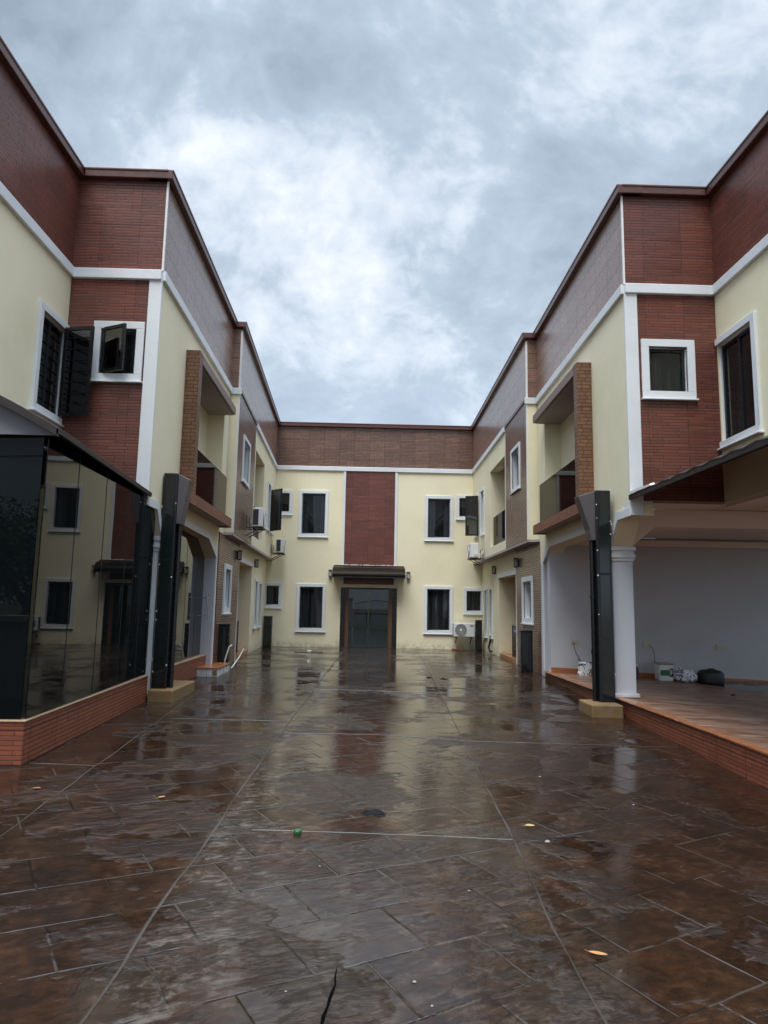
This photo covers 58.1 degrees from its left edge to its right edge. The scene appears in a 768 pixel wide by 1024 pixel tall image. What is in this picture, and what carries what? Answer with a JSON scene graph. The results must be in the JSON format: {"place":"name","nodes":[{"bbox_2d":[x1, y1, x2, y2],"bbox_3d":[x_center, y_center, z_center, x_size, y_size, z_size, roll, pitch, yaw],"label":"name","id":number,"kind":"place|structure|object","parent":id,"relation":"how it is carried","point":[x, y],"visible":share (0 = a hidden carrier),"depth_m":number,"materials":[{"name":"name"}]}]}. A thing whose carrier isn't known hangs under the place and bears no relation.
{"place":"outdoors","nodes":[
{"label":"outdoors","id":0,"kind":"place"},
{"bbox_2d":[235,620,238,653],"bbox_3d":[-4.001,3.363,18.500,0.032,0.900,1.150,1,-8,-3],"label":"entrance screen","id":1,"kind":"object","parent":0,"point":[237,636],"visible":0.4,"depth_m":18.97,"materials":[{"name":"grey glass"}]},
{"bbox_2d":[360,809,385,814],"bbox_3d":[-0.084,2.285,5.283,0.205,0.027,0.096,1,-8,-1],"label":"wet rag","id":2,"kind":"object","parent":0,"point":[373,812],"visible":1,"depth_m":5.27,"materials":[{"name":"fabric"}]},
{"bbox_2d":[0,646,767,1023],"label":"yard paving","id":3,"kind":"structure","parent":0,"point":[656,892],"depth_m":4.35,"materials":[{"name":"brown stone"}]},
{"bbox_2d":[0,36,282,765],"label":"townhouse wing","id":4,"kind":"structure","parent":3,"relation":"on","point":[127,346],"depth_m":10.20,"materials":[{"name":"beige paint"}]},
{"bbox_2d":[28,300,94,426],"bbox_3d":[-4.751,-2.073,9.857,0.644,1.555,0.883,-3,-9,30],"label":"window","id":5,"kind":"structure","parent":4,"relation":"in","point":[62,361],"depth_m":10.06,"materials":[{"name":"white paint"}]},
{"bbox_2d":[0,395,151,496],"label":"side canopy","id":6,"kind":"object","parent":4,"relation":"attached to","point":[16,419],"visible":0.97,"depth_m":6.53,"materials":[{"name":"grey metal"}]},
{"bbox_2d":[91,320,144,383],"bbox_3d":[-3.985,-2.400,10.319,0.795,0.955,0.325,1,-8,-1],"label":"window","id":7,"kind":"structure","parent":4,"relation":"in","point":[120,357],"depth_m":10.32,"materials":[{"name":"white paint"}]},
{"bbox_2d":[222,563,232,614],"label":"window","id":8,"kind":"structure","parent":4,"relation":"in","point":[225,610],"depth_m":16.59,"materials":[{"name":"white paint"}]},
{"bbox_2d":[237,550,242,559],"bbox_3d":[-3.708,1.111,17.756,0.125,0.250,0.130,1,-8,-3],"label":"wall lamp","id":9,"kind":"object","parent":4,"relation":"attached to","point":[239,555],"visible":1,"depth_m":17.71,"materials":[{"name":"black plastic"}]},
{"bbox_2d":[241,434,250,489],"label":"window","id":10,"kind":"structure","parent":4,"relation":"in","point":[246,452],"depth_m":17.93,"materials":[{"name":"white paint"}]},
{"bbox_2d":[252,578,257,628],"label":"window","id":11,"kind":"structure","parent":4,"relation":"in","point":[256,580],"depth_m":21.89,"materials":[{"name":"white paint"}]},
{"bbox_2d":[246,508,265,537],"bbox_3d":[-3.305,0.299,17.926,0.462,0.720,0.854,1,-8,-3],"label":"air conditioner","id":12,"kind":"object","parent":4,"relation":"attached to","point":[258,521],"visible":1,"depth_m":17.55,"materials":[{"name":"grey metal"}]},
{"bbox_2d":[254,559,258,567],"bbox_3d":[-3.933,1.589,21.358,0.125,0.250,0.130,1,-8,-3],"label":"wall lamp","id":13,"kind":"object","parent":4,"relation":"attached to","point":[256,561],"visible":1,"depth_m":21.31,"materials":[{"name":"black plastic"}]},
{"bbox_2d":[257,581,261,627],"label":"window","id":14,"kind":"structure","parent":4,"relation":"in","point":[260,583],"depth_m":22.99,"materials":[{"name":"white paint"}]},
{"bbox_2d":[266,481,271,531],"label":"window","id":15,"kind":"structure","parent":4,"relation":"in","point":[269,487],"depth_m":23.02,"materials":[{"name":"white paint"}]},
{"bbox_2d":[270,487,282,535],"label":"window","id":16,"kind":"structure","parent":4,"relation":"in","point":[276,495],"depth_m":23.25,"materials":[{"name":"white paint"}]},
{"bbox_2d":[271,538,285,559],"bbox_3d":[-3.674,1.322,24.134,0.462,0.720,0.854,1,-8,-3],"label":"air conditioner","id":17,"kind":"object","parent":4,"relation":"attached to","point":[280,546],"visible":1,"depth_m":23.76,"materials":[{"name":"grey metal"}]},
{"bbox_2d":[147,680,194,702],"bbox_3d":[-3.322,2.831,10.863,0.375,0.228,1.350,1,-8,-1],"label":"concrete base","id":18,"kind":"object","parent":3,"relation":"on","point":[180,689],"visible":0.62,"depth_m":10.30,"materials":[{"name":"beige concrete"}]},
{"bbox_2d":[151,473,193,688],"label":"downpipe column","id":19,"kind":"structure","parent":18,"relation":"on","point":[177,489],"depth_m":10.64,"materials":[{"name":"black metal"}]},
{"bbox_2d":[197,662,230,676],"bbox_3d":[-3.554,3.294,14.454,0.440,0.198,1.300,1,-8,-1],"label":"tiled step","id":20,"kind":"object","parent":3,"relation":"on","point":[215,669],"visible":0.76,"depth_m":13.87,"materials":[{"name":"tile"}]},
{"bbox_2d":[217,624,231,662],"bbox_3d":[-3.560,2.999,15.406,0.256,1.000,0.212,1,-8,-1],"label":"pipe box","id":21,"kind":"object","parent":3,"relation":"on","point":[224,638],"visible":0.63,"depth_m":15.33,"materials":[{"name":"black metal"}]},
{"bbox_2d":[224,644,232,661],"bbox_3d":[-3.438,3.186,15.214,0.194,0.545,0.043,5,-9,-28],"label":"waste pipe","id":22,"kind":"object","parent":3,"relation":"on","point":[227,652],"visible":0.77,"depth_m":15.20,"materials":[{"name":"white plastic"}]},
{"bbox_2d":[263,616,272,646],"bbox_3d":[-4.043,4.147,24.061,0.296,1.050,0.212,1,-8,-1],"label":"pipe box","id":23,"kind":"object","parent":3,"relation":"on","point":[267,633],"visible":1,"depth_m":23.97,"materials":[{"name":"black metal"}]},
{"bbox_2d":[293,829,301,834],"bbox_3d":[-0.593,2.192,4.745,0.056,0.026,0.056,1,-8,-1],"label":"crown cap","id":24,"kind":"object","parent":3,"relation":"on","point":[297,831],"visible":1,"depth_m":4.72,"materials":[{"name":"green metal"}]},
{"bbox_2d":[295,651,322,652],"bbox_3d":[-2.353,4.377,21.681,0.850,0.070,0.550,1,-8,-1],"label":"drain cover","id":25,"kind":"object","parent":3,"relation":"in","point":[311,651],"visible":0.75,"depth_m":21.54,"materials":[{"name":"metal"}]},
{"bbox_2d":[0,649,656,1023],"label":"paving joints","id":26,"kind":"object","parent":3,"relation":"on","point":[128,954],"visible":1,"depth_m":4.79,"materials":[{"name":"grey concrete"}]},
{"bbox_2d":[320,968,336,1023],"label":"paving crack","id":27,"kind":"object","parent":3,"relation":"on","point":[323,1016],"visible":1,"depth_m":2.79,"materials":[{"name":"black"}]},
{"bbox_2d":[264,421,482,649],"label":"end block","id":28,"kind":"structure","parent":3,"relation":"on","point":[372,494],"depth_m":24.88,"materials":[{"name":"beige paint"}]},
{"bbox_2d":[264,582,281,608],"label":"window","id":29,"kind":"structure","parent":28,"relation":"in","point":[273,592],"depth_m":24.55,"materials":[{"name":"white paint"}]},
{"bbox_2d":[282,490,292,515],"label":"window","id":30,"kind":"structure","parent":28,"relation":"in","point":[287,495],"depth_m":25.01,"materials":[{"name":"white paint"}]},
{"bbox_2d":[294,583,325,632],"bbox_3d":[-2.592,3.397,24.536,1.080,1.705,0.225,1,-8,-1],"label":"window","id":31,"kind":"structure","parent":28,"relation":"in","point":[310,609],"depth_m":24.57,"materials":[{"name":"white paint"}]},
{"bbox_2d":[297,490,328,537],"bbox_3d":[-2.543,0.073,24.990,1.100,1.715,0.225,1,-8,-1],"label":"window","id":32,"kind":"structure","parent":28,"relation":"in","point":[313,508],"depth_m":25.02,"materials":[{"name":"white paint"}]},
{"bbox_2d":[348,589,368,646],"bbox_3d":[-0.914,3.782,24.566,0.691,2.040,0.057,1,-8,-1],"label":"glass door","id":33,"kind":"structure","parent":28,"relation":"in","point":[358,599],"depth_m":24.58,"materials":[{"name":"grey glass"}]},
{"bbox_2d":[332,564,404,578],"bbox_3d":[-0.533,2.087,24.375,2.545,0.490,0.680,1,-8,-1],"label":"door canopy","id":34,"kind":"object","parent":28,"relation":"attached to","point":[365,571],"visible":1,"depth_m":24.14,"materials":[{"name":"black plastic"}]},
{"bbox_2d":[368,590,388,647],"bbox_3d":[-0.204,3.800,24.604,0.696,2.040,0.012,1,-8,-1],"label":"glass door","id":35,"kind":"structure","parent":28,"relation":"in","point":[378,599],"depth_m":24.60,"materials":[{"name":"grey glass"}]},
{"bbox_2d":[423,586,452,634],"bbox_3d":[1.931,3.492,24.638,1.070,1.705,0.225,1,-8,-1],"label":"window","id":36,"kind":"structure","parent":28,"relation":"in","point":[438,600],"depth_m":24.67,"materials":[{"name":"white paint"}]},
{"bbox_2d":[424,495,453,541],"bbox_3d":[1.989,0.242,25.081,1.070,1.665,0.225,1,-8,-1],"label":"window","id":37,"kind":"structure","parent":28,"relation":"in","point":[438,509],"depth_m":25.11,"materials":[{"name":"white paint"}]},
{"bbox_2d":[453,623,474,642],"bbox_3d":[2.841,4.255,24.286,0.854,0.720,0.462,1,-8,-1],"label":"air conditioner","id":38,"kind":"object","parent":28,"relation":"attached to","point":[463,629],"visible":0.95,"depth_m":24.09,"materials":[{"name":"white metal"}]},
{"bbox_2d":[456,495,471,519],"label":"window","id":39,"kind":"structure","parent":28,"relation":"in","point":[460,499],"depth_m":25.14,"materials":[{"name":"white paint"}]},
{"bbox_2d":[463,588,482,614],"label":"window","id":40,"kind":"structure","parent":28,"relation":"in","point":[473,597],"depth_m":24.70,"materials":[{"name":"white paint"}]},
{"bbox_2d":[475,620,481,650],"bbox_3d":[3.284,4.278,24.026,0.236,1.040,0.212,1,-8,-1],"label":"pipe box","id":41,"kind":"object","parent":3,"relation":"on","point":[478,635],"visible":1,"depth_m":23.94,"materials":[{"name":"black metal"}]},
{"bbox_2d":[519,630,532,671],"bbox_3d":[3.330,3.260,16.231,0.296,0.950,0.212,1,-8,-1],"label":"pipe box","id":42,"kind":"object","parent":3,"relation":"on","point":[525,650],"visible":1,"depth_m":16.14,"materials":[{"name":"black metal"}]},
{"bbox_2d":[584,949,607,954],"bbox_3d":[1.012,2.108,3.306,0.107,0.009,0.032,-2,-8,19],"label":"fallen leaf","id":43,"kind":"object","parent":3,"relation":"on","point":[598,952],"visible":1,"depth_m":3.31,"materials":[{"name":"orange plant"}]},
{"bbox_2d":[579,699,622,717],"bbox_3d":[3.302,3.021,10.555,0.480,0.236,0.640,1,-8,-1],"label":"concrete base","id":44,"kind":"object","parent":3,"relation":"on","point":[590,707],"visible":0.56,"depth_m":10.25,"materials":[{"name":"beige concrete"}]},
{"bbox_2d":[574,490,615,701],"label":"downpipe column","id":45,"kind":"structure","parent":44,"relation":"on","point":[593,508],"depth_m":10.81,"materials":[{"name":"black metal"}]},
{"bbox_2d":[465,110,767,788],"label":"townhouse wing","id":46,"kind":"structure","parent":3,"relation":"on","point":[637,357],"depth_m":11.21,"materials":[{"name":"beige paint"}]},
{"bbox_2d":[465,493,478,539],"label":"window","id":47,"kind":"structure","parent":46,"relation":"in","point":[471,502],"depth_m":23.77,"materials":[{"name":"black glass"}]},
{"bbox_2d":[467,543,483,565],"bbox_3d":[2.993,1.395,22.619,0.462,0.720,0.854,1,-8,-1],"label":"air conditioner","id":48,"kind":"object","parent":46,"relation":"attached to","point":[472,551],"visible":1,"depth_m":22.34,"materials":[{"name":"grey metal"}]},
{"bbox_2d":[479,487,484,536],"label":"window","id":49,"kind":"structure","parent":46,"relation":"in","point":[482,495],"depth_m":23.06,"materials":[{"name":"white paint"}]},
{"bbox_2d":[484,588,487,637],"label":"window","id":50,"kind":"structure","parent":46,"relation":"in","point":[485,589],"depth_m":23.55,"materials":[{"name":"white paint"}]},
{"bbox_2d":[488,635,491,652],"bbox_3d":[3.416,4.222,22.114,0.127,0.523,0.929,0,-8,4],"label":"drain hose","id":51,"kind":"object","parent":46,"relation":"attached to","point":[489,650],"visible":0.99,"depth_m":22.41,"materials":[{"name":"black plastic"}]},
{"bbox_2d":[488,587,492,638],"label":"window","id":52,"kind":"structure","parent":46,"relation":"in","point":[490,588],"depth_m":22.79,"materials":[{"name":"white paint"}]},
{"bbox_2d":[492,566,495,573],"bbox_3d":[3.490,1.847,21.976,0.125,0.250,0.130,1,-8,0],"label":"wall lamp","id":53,"kind":"object","parent":46,"relation":"attached to","point":[493,569],"visible":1,"depth_m":21.93,"materials":[{"name":"black plastic"}]},
{"bbox_2d":[509,441,520,495],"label":"window","id":54,"kind":"structure","parent":46,"relation":"in","point":[516,480],"depth_m":18.05,"materials":[{"name":"white paint"}]},
{"bbox_2d":[513,558,518,567],"bbox_3d":[3.513,1.350,18.411,0.125,0.250,0.130,1,-8,0],"label":"wall lamp","id":55,"kind":"object","parent":46,"relation":"attached to","point":[516,562],"visible":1,"depth_m":18.36,"materials":[{"name":"black plastic"}]},
{"bbox_2d":[520,576,533,624],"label":"window","id":56,"kind":"structure","parent":46,"relation":"in","point":[529,616],"depth_m":17.57,"materials":[{"name":"white paint"}]},
{"bbox_2d":[570,638,577,643],"bbox_3d":[4.118,2.785,14.976,0.170,0.120,0.016,1,-8,-1],"label":"wall socket","id":57,"kind":"object","parent":46,"relation":"attached to","point":[574,640],"depth_m":14.97,"materials":[{"name":"beige plastic"}]},
{"bbox_2d":[577,662,591,675],"bbox_3d":[4.245,3.312,14.634,0.320,0.282,0.154,3,-8,-13],"label":"paper bag","id":58,"kind":"object","parent":46,"relation":"on","point":[584,668],"visible":0.98,"depth_m":14.59,"materials":[{"name":"white paper"}]},
{"bbox_2d":[636,664,638,678],"bbox_3d":[5.335,3.363,14.598,0.082,0.310,0.082,1,-8,-1],"label":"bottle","id":59,"kind":"object","parent":46,"relation":"on","point":[637,673],"visible":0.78,"depth_m":14.56,"materials":[{"name":"plastic"}]},
{"bbox_2d":[643,642,650,646],"bbox_3d":[5.696,2.872,15.004,0.170,0.120,0.016,1,-8,-1],"label":"wall socket","id":60,"kind":"object","parent":46,"relation":"attached to","point":[646,644],"depth_m":15.00,"materials":[{"name":"beige plastic"}]},
{"bbox_2d":[653,662,673,681],"bbox_3d":[5.877,3.355,14.532,0.336,0.375,0.336,1,-8,2],"label":"paint bucket","id":61,"kind":"object","parent":46,"relation":"on","point":[663,671],"visible":1,"depth_m":14.39,"materials":[{"name":"white plastic"}]},
{"bbox_2d":[640,339,698,400],"bbox_3d":[4.329,-2.159,10.572,0.860,0.960,0.175,1,-8,-1],"label":"window","id":62,"kind":"structure","parent":46,"relation":"in","point":[664,372],"depth_m":10.57,"materials":[{"name":"white paint"}]},
{"bbox_2d":[673,665,697,682],"bbox_3d":[6.327,3.390,14.539,0.531,0.364,0.377,1,-8,-1],"label":"plastic bag","id":63,"kind":"object","parent":46,"relation":"on","point":[685,675],"visible":0.97,"depth_m":14.41,"materials":[{"name":"white plastic"}]},
{"bbox_2d":[628,436,767,499],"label":"side canopy","id":64,"kind":"object","parent":46,"relation":"attached to","point":[753,446],"visible":1,"depth_m":8.21,"materials":[{"name":"grey metal"}]},
{"bbox_2d":[697,668,724,684],"bbox_3d":[6.825,3.428,14.465,0.516,0.331,0.366,1,-8,-1],"label":"duffel bag","id":65,"kind":"object","parent":46,"relation":"on","point":[711,676],"visible":0.96,"depth_m":14.31,"materials":[{"name":"black fabric"}]},
{"bbox_2d":[716,644,723,649],"bbox_3d":[7.305,2.941,15.035,0.170,0.120,0.016,1,-8,-1],"label":"wall socket","id":66,"kind":"object","parent":46,"relation":"attached to","point":[719,647],"depth_m":15.03,"materials":[{"name":"white plastic"}]},
{"bbox_2d":[715,311,763,450],"bbox_3d":[5.123,-1.847,9.956,0.190,1.725,1.110,1,-8,-1],"label":"window","id":67,"kind":"structure","parent":46,"relation":"in","point":[739,355],"depth_m":9.99,"materials":[{"name":"white paint"}]},
{"bbox_2d":[0,0,767,425],"label":"sky","id":68,"kind":"structure","parent":0,"point":[387,195],"materials":[{"name":"grey"}]},
{"bbox_2d":[512,625,515,657],"bbox_3d":[3.660,3.585,19.121,0.032,0.900,1.090,1,-8,0],"label":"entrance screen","id":69,"kind":"object","parent":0,"point":[514,641],"visible":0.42,"depth_m":19.40,"materials":[{"name":"grey glass"}]}
]}

